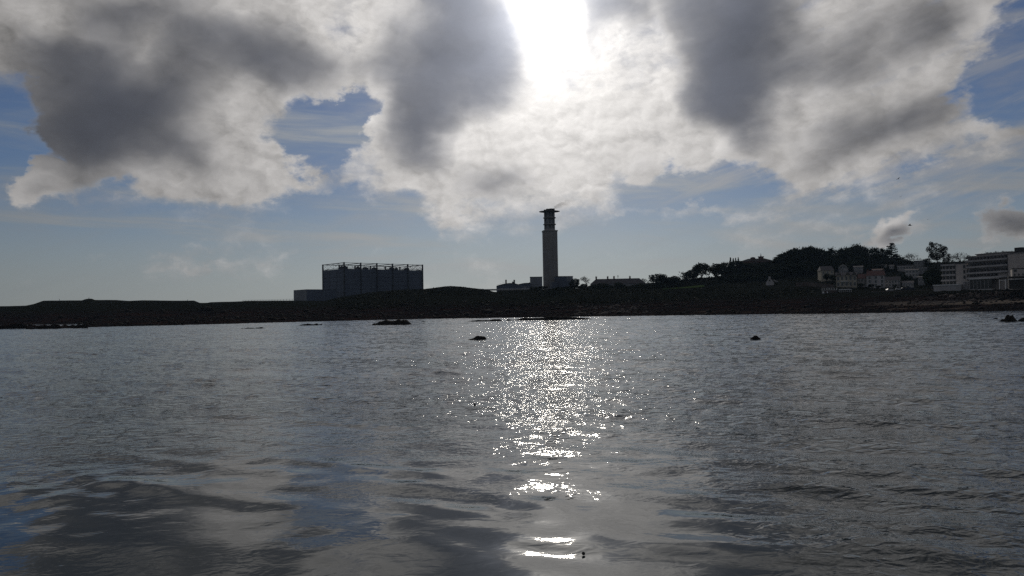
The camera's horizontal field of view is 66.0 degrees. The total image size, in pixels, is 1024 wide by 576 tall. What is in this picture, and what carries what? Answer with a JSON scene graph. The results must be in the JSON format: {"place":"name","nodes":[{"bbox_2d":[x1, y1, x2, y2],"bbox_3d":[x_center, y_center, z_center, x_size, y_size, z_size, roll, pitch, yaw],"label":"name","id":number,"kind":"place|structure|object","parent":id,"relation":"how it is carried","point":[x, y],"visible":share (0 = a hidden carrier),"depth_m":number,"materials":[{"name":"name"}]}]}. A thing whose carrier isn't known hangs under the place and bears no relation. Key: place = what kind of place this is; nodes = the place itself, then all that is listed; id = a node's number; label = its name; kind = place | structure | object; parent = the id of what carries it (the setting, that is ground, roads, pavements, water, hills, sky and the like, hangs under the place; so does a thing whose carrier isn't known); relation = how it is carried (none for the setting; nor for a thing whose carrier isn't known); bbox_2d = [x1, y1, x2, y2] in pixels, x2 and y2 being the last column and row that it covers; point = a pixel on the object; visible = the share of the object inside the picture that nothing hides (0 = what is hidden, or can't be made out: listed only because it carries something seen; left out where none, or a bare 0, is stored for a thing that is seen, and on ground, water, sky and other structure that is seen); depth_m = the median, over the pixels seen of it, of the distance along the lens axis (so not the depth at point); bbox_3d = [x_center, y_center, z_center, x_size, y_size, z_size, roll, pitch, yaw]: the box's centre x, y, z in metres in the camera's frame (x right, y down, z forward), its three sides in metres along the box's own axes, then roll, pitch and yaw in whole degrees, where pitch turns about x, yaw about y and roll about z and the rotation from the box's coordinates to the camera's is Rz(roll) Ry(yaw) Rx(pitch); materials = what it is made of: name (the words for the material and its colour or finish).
{"place":"outdoors","nodes":[
{"label":"outdoors","id":0,"kind":"place"},
{"bbox_2d":[0,311,1023,575],"bbox_3d":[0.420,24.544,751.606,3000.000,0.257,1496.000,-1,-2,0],"label":"water","id":1,"kind":"structure","parent":0,"point":[806,445],"depth_m":18.37,"materials":[{"name":"black liquid"}]},
{"bbox_2d":[0,323,27,328],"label":"rock","id":2,"kind":"object","parent":1,"relation":"in","point":[16,326],"visible":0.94,"depth_m":258.23,"materials":[{"name":"black stone"}]},
{"bbox_2d":[26,323,87,328],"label":"rock","id":3,"kind":"object","parent":1,"relation":"in","point":[54,326],"visible":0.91,"depth_m":241.91,"materials":[{"name":"black stone"}]},
{"bbox_2d":[372,319,411,324],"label":"rock","id":4,"kind":"object","parent":1,"relation":"in","point":[396,322],"visible":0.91,"depth_m":202.57,"materials":[{"name":"black stone"}]},
{"bbox_2d":[468,336,485,339],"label":"rock","id":5,"kind":"object","parent":1,"relation":"in","point":[479,338],"visible":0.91,"depth_m":88.55,"materials":[{"name":"black stone"}]},
{"bbox_2d":[467,319,501,321],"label":"rock","id":6,"kind":"object","parent":1,"relation":"in","point":[486,320],"visible":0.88,"depth_m":240.85,"materials":[{"name":"black stone"}]},
{"bbox_2d":[506,316,589,320],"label":"rock","id":7,"kind":"object","parent":1,"relation":"in","point":[557,318],"visible":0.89,"depth_m":245.98,"materials":[{"name":"black stone"}]},
{"bbox_2d":[999,315,1016,321],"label":"rock","id":8,"kind":"object","parent":1,"relation":"in","point":[1009,318],"visible":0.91,"depth_m":127.89,"materials":[{"name":"black stone"}]},
{"bbox_2d":[0,255,1023,326],"bbox_3d":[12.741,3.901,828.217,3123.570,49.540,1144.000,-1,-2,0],"label":"shore","id":9,"kind":"structure","parent":0,"point":[46,310],"depth_m":449.31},
{"bbox_2d":[294,289,336,300],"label":"annex building","id":10,"kind":"structure","parent":9,"relation":"on","point":[314,294],"depth_m":698.91,"materials":[{"name":"metal"}]},
{"bbox_2d":[322,262,423,297],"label":"waste plant hall","id":11,"kind":"structure","parent":9,"relation":"on","point":[343,280],"depth_m":753.24,"materials":[{"name":"metal"}]},
{"bbox_2d":[0,295,760,324],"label":"boulders","id":12,"kind":"object","parent":9,"relation":"on","point":[483,311],"visible":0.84,"depth_m":426.88,"materials":[{"name":"black stone"}]},
{"bbox_2d":[486,289,528,290],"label":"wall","id":13,"kind":"structure","parent":9,"relation":"on","point":[504,289],"depth_m":652.23,"materials":[{"name":"concrete"}]},
{"bbox_2d":[496,280,530,291],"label":"wavy roof hall","id":14,"kind":"structure","parent":9,"relation":"on","point":[512,285],"depth_m":705.32,"materials":[{"name":"metal"}]},
{"bbox_2d":[28,288,1023,326],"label":"boulders","id":15,"kind":"object","parent":9,"relation":"on","point":[836,310],"visible":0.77,"depth_m":340.78,"materials":[{"name":"black stone"}]},
{"bbox_2d":[530,277,541,286],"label":"boiler house","id":16,"kind":"structure","parent":9,"relation":"on","point":[535,281],"depth_m":722.33,"materials":[{"name":"metal"}]},
{"bbox_2d":[539,208,559,289],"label":"power station chimney","id":17,"kind":"object","parent":9,"relation":"on","point":[550,251],"visible":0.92,"depth_m":754.84,"materials":[{"name":"concrete"}]},
{"bbox_2d":[550,276,572,288],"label":"switch house","id":18,"kind":"structure","parent":9,"relation":"on","point":[562,281],"depth_m":741.84,"materials":[{"name":"metal"}]},
{"bbox_2d":[569,278,579,286],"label":"round tree","id":19,"kind":"object","parent":9,"relation":"on","point":[574,282],"visible":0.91,"depth_m":688.92,"materials":[{"name":"green plant"}]},
{"bbox_2d":[575,305,648,314],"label":"boulders","id":20,"kind":"object","parent":9,"relation":"on","point":[621,310],"visible":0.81,"depth_m":391.88,"materials":[{"name":"stone"}]},
{"bbox_2d":[590,275,644,286],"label":"terrace row","id":21,"kind":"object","parent":9,"relation":"on","point":[629,281],"visible":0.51,"depth_m":670.55,"materials":[{"name":"stone"}]},
{"bbox_2d":[331,255,966,310],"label":"scrub","id":22,"kind":"object","parent":9,"relation":"on","point":[571,292],"visible":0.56,"depth_m":534.50,"materials":[{"name":"green plant"}]},
{"bbox_2d":[649,274,668,283],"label":"round tree","id":23,"kind":"object","parent":9,"relation":"on","point":[660,278],"visible":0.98,"depth_m":636.98,"materials":[{"name":"green plant"}]},
{"bbox_2d":[668,276,681,286],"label":"round tree","id":24,"kind":"object","parent":9,"relation":"on","point":[676,279],"visible":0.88,"depth_m":645.67,"materials":[{"name":"green plant"}]},
{"bbox_2d":[678,272,694,283],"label":"round tree","id":25,"kind":"object","parent":9,"relation":"on","point":[685,277],"visible":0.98,"depth_m":659.95,"materials":[{"name":"green plant"}]},
{"bbox_2d":[688,269,698,281],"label":"round tree","id":26,"kind":"object","parent":9,"relation":"on","point":[692,273],"visible":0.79,"depth_m":661.37,"materials":[{"name":"green plant"}]},
{"bbox_2d":[691,262,710,280],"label":"round tree","id":27,"kind":"object","parent":9,"relation":"on","point":[699,268],"visible":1,"depth_m":657.12,"materials":[{"name":"green plant"}]},
{"bbox_2d":[708,263,724,276],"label":"round tree","id":28,"kind":"object","parent":9,"relation":"on","point":[716,269],"visible":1,"depth_m":672.03,"materials":[{"name":"green plant"}]},
{"bbox_2d":[721,262,734,270],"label":"round tree","id":29,"kind":"object","parent":9,"relation":"on","point":[725,264],"visible":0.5,"depth_m":681.21,"materials":[{"name":"green plant"}]},
{"bbox_2d":[731,261,743,266],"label":"round tree","id":30,"kind":"object","parent":9,"relation":"on","point":[738,263],"visible":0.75,"depth_m":689.85,"materials":[{"name":"green plant"}]},
{"bbox_2d":[742,255,771,262],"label":"villa","id":31,"kind":"object","parent":9,"relation":"on","point":[759,259],"visible":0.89,"depth_m":704.45,"materials":[{"name":"brick"}]},
{"bbox_2d":[766,276,777,284],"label":"gabled cottage","id":32,"kind":"structure","parent":9,"relation":"on","point":[769,281],"depth_m":560.35,"materials":[{"name":"stone"}]},
{"bbox_2d":[773,257,785,263],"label":"round tree","id":33,"kind":"object","parent":9,"relation":"on","point":[781,259],"visible":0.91,"depth_m":677.55,"materials":[{"name":"green plant"}]},
{"bbox_2d":[786,254,799,260],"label":"round tree","id":34,"kind":"object","parent":9,"relation":"on","point":[790,255],"visible":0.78,"depth_m":670.57,"materials":[{"name":"green plant"}]},
{"bbox_2d":[786,249,801,254],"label":"round tree","id":35,"kind":"object","parent":9,"relation":"on","point":[789,251],"visible":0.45,"depth_m":688.10,"materials":[{"name":"green plant"}]},
{"bbox_2d":[802,247,813,254],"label":"round tree","id":36,"kind":"object","parent":9,"relation":"on","point":[806,248],"visible":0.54,"depth_m":685.49,"materials":[{"name":"green plant"}]},
{"bbox_2d":[806,248,819,257],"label":"cypress tree","id":37,"kind":"object","parent":9,"relation":"on","point":[814,250],"visible":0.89,"depth_m":681.12,"materials":[{"name":"green plant"}]},
{"bbox_2d":[809,265,817,274],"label":"cypress tree","id":38,"kind":"object","parent":9,"relation":"on","point":[814,269],"visible":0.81,"depth_m":633.76,"materials":[{"name":"green plant"}]},
{"bbox_2d":[796,282,833,288],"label":"garden wall","id":39,"kind":"structure","parent":9,"relation":"on","point":[811,284],"depth_m":498.17,"materials":[{"name":"stone"}]},
{"bbox_2d":[817,266,833,281],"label":"gabled house","id":40,"kind":"structure","parent":9,"relation":"on","point":[822,270],"depth_m":560.96,"materials":[{"name":"stone"}]},
{"bbox_2d":[823,273,829,282],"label":"round tree","id":41,"kind":"object","parent":9,"relation":"on","point":[825,276],"visible":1,"depth_m":547.26,"materials":[{"name":"green plant"}]},
{"bbox_2d":[820,251,834,257],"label":"cypress tree","id":42,"kind":"object","parent":9,"relation":"on","point":[828,253],"visible":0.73,"depth_m":682.21,"materials":[{"name":"green plant"}]},
{"bbox_2d":[822,288,836,292],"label":"sea terrace","id":43,"kind":"structure","parent":9,"relation":"on","point":[828,291],"depth_m":452.02,"materials":[{"name":"stone"}]},
{"bbox_2d":[825,263,836,268],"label":"cypress tree","id":44,"kind":"object","parent":9,"relation":"on","point":[831,264],"visible":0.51,"depth_m":642.64,"materials":[{"name":"green plant"}]},
{"bbox_2d":[838,265,847,271],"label":"curved roof house","id":45,"kind":"structure","parent":9,"relation":"on","point":[842,268],"depth_m":600.53,"materials":[{"name":"white paint"}]},
{"bbox_2d":[835,265,852,269],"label":"round tree","id":46,"kind":"object","parent":9,"relation":"on","point":[850,266],"visible":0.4,"depth_m":635.50,"materials":[{"name":"green plant"}]},
{"bbox_2d":[839,289,851,291],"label":"shore pavilion","id":47,"kind":"structure","parent":9,"relation":"on","point":[845,290],"depth_m":450.11,"materials":[{"name":"white paint"}]},
{"bbox_2d":[835,271,856,287],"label":"three gabled house","id":48,"kind":"structure","parent":9,"relation":"on","point":[847,279],"depth_m":505.23,"materials":[{"name":"paint"}]},
{"bbox_2d":[845,262,859,271],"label":"cypress tree","id":49,"kind":"object","parent":9,"relation":"on","point":[852,263],"visible":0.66,"depth_m":639.89,"materials":[{"name":"green plant"}]},
{"bbox_2d":[848,247,862,254],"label":"cypress tree","id":50,"kind":"object","parent":9,"relation":"on","point":[854,249],"visible":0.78,"depth_m":683.38,"materials":[{"name":"green plant"}]},
{"bbox_2d":[851,243,864,249],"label":"cypress tree","id":51,"kind":"object","parent":9,"relation":"on","point":[856,245],"visible":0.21,"depth_m":700.98,"materials":[{"name":"green plant"}]},
{"bbox_2d":[853,266,863,273],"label":"hillside house","id":52,"kind":"structure","parent":9,"relation":"on","point":[858,269],"depth_m":625.51,"materials":[{"name":"stone"}]},
{"bbox_2d":[853,260,863,265],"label":"round tree","id":53,"kind":"object","parent":9,"relation":"on","point":[861,262],"visible":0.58,"depth_m":642.05,"materials":[{"name":"green plant"}]},
{"bbox_2d":[853,251,869,256],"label":"round tree","id":54,"kind":"object","parent":9,"relation":"on","point":[859,254],"visible":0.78,"depth_m":676.38,"materials":[{"name":"green plant"}]},
{"bbox_2d":[857,274,866,286],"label":"dark roofed house","id":55,"kind":"structure","parent":9,"relation":"on","point":[861,278],"depth_m":510.60,"materials":[{"name":"red tile"}]},
{"bbox_2d":[864,265,877,270],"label":"round tree","id":56,"kind":"object","parent":9,"relation":"on","point":[869,268],"visible":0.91,"depth_m":630.57,"materials":[{"name":"green plant"}]},
{"bbox_2d":[869,247,875,255],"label":"cypress tree","id":57,"kind":"object","parent":9,"relation":"on","point":[871,251],"visible":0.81,"depth_m":698.60,"materials":[{"name":"green plant"}]},
{"bbox_2d":[866,269,884,287],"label":"white house","id":58,"kind":"structure","parent":9,"relation":"on","point":[876,277],"depth_m":500.74,"materials":[{"name":"white paint"}]},
{"bbox_2d":[872,247,881,255],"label":"cypress tree","id":59,"kind":"object","parent":9,"relation":"on","point":[876,249],"visible":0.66,"depth_m":697.49,"materials":[{"name":"green plant"}]},
{"bbox_2d":[876,247,887,255],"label":"cypress tree","id":60,"kind":"object","parent":9,"relation":"on","point":[882,250],"visible":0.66,"depth_m":692.31,"materials":[{"name":"green plant"}]},
{"bbox_2d":[884,249,890,258],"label":"cypress tree","id":61,"kind":"object","parent":9,"relation":"on","point":[887,252],"visible":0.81,"depth_m":694.92,"materials":[{"name":"green plant"}]},
{"bbox_2d":[886,243,897,257],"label":"cedar tree","id":62,"kind":"object","parent":9,"relation":"on","point":[891,248],"visible":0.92,"depth_m":700.19,"materials":[{"name":"green plant"}]},
{"bbox_2d":[885,276,900,287],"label":"long white house","id":63,"kind":"structure","parent":9,"relation":"on","point":[890,282],"depth_m":508.73,"materials":[{"name":"paint"}]},
{"bbox_2d":[889,253,901,259],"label":"cypress tree","id":64,"kind":"object","parent":9,"relation":"on","point":[895,256],"visible":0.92,"depth_m":695.06,"materials":[{"name":"green plant"}]},
{"bbox_2d":[872,289,933,291],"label":"promenade wall","id":65,"kind":"structure","parent":9,"relation":"on","point":[901,291],"depth_m":436.02,"materials":[{"name":"concrete"}]},
{"bbox_2d":[897,264,913,271],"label":"long house","id":66,"kind":"structure","parent":9,"relation":"on","point":[903,267],"depth_m":635.88,"materials":[{"name":"stone"}]},
{"bbox_2d":[902,281,913,287],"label":"white cottage","id":67,"kind":"structure","parent":9,"relation":"on","point":[908,283],"depth_m":500.46,"materials":[{"name":"stone"}]},
{"bbox_2d":[902,254,920,259],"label":"bare tree","id":68,"kind":"object","parent":9,"relation":"on","point":[911,257],"visible":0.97,"depth_m":689.77,"materials":[{"name":"brown plant"}]},
{"bbox_2d":[905,269,918,278],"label":"stepped house","id":69,"kind":"structure","parent":9,"relation":"on","point":[912,272],"depth_m":570.49,"materials":[{"name":"stone"}]},
{"bbox_2d":[914,260,926,274],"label":"tall flat house","id":70,"kind":"structure","parent":9,"relation":"on","point":[921,268],"depth_m":620.67,"materials":[{"name":"stone"}]},
{"bbox_2d":[917,276,923,284],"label":"grey house","id":71,"kind":"structure","parent":9,"relation":"on","point":[920,281],"depth_m":520.43,"materials":[{"name":"stone"}]},
{"bbox_2d":[922,270,930,287],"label":"round tree","id":72,"kind":"object","parent":9,"relation":"on","point":[927,273],"visible":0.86,"depth_m":466.78,"materials":[{"name":"green plant"}]},
{"bbox_2d":[920,258,933,269],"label":"cypress tree","id":73,"kind":"object","parent":9,"relation":"on","point":[928,263],"visible":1,"depth_m":609.52,"materials":[{"name":"green plant"}]},
{"bbox_2d":[931,279,941,286],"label":"round tree","id":74,"kind":"object","parent":9,"relation":"on","point":[935,282],"visible":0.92,"depth_m":453.82,"materials":[{"name":"green plant"}]},
{"bbox_2d":[926,242,947,263],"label":"tall tree","id":75,"kind":"object","parent":9,"relation":"on","point":[942,250],"visible":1,"depth_m":559.34,"materials":[{"name":"green plant"}]},
{"bbox_2d":[932,271,942,283],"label":"round tree","id":76,"kind":"object","parent":9,"relation":"on","point":[938,277],"visible":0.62,"depth_m":464.23,"materials":[{"name":"green plant"}]},
{"bbox_2d":[942,253,950,263],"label":"tall tree","id":77,"kind":"object","parent":9,"relation":"on","point":[947,259],"visible":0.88,"depth_m":555.15,"materials":[{"name":"green plant"}]},
{"bbox_2d":[952,252,970,262],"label":"bare tree","id":78,"kind":"object","parent":9,"relation":"on","point":[955,256],"visible":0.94,"depth_m":548.50,"materials":[{"name":"brown plant"}]},
{"bbox_2d":[907,291,1023,304],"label":"boulders","id":79,"kind":"object","parent":9,"relation":"on","point":[971,295],"visible":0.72,"depth_m":357.15,"materials":[{"name":"stone"}]},
{"bbox_2d":[933,247,1023,290],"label":"hotel","id":80,"kind":"structure","parent":9,"relation":"on","point":[985,271],"depth_m":385.72,"materials":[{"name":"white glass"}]},
{"bbox_2d":[999,268,1023,288],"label":"beach lodge","id":81,"kind":"structure","parent":9,"relation":"on","point":[1016,279],"depth_m":352.32,"materials":[{"name":"metal"}]},
{"bbox_2d":[0,0,1023,305],"label":"sky","id":82,"kind":"structure","parent":0,"point":[201,151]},
{"bbox_2d":[663,285,703,288],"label":"lawn","id":83,"kind":"structure","parent":0,"point":[687,287],"depth_m":611.59,"materials":[{"name":"green plant"}]}
]}

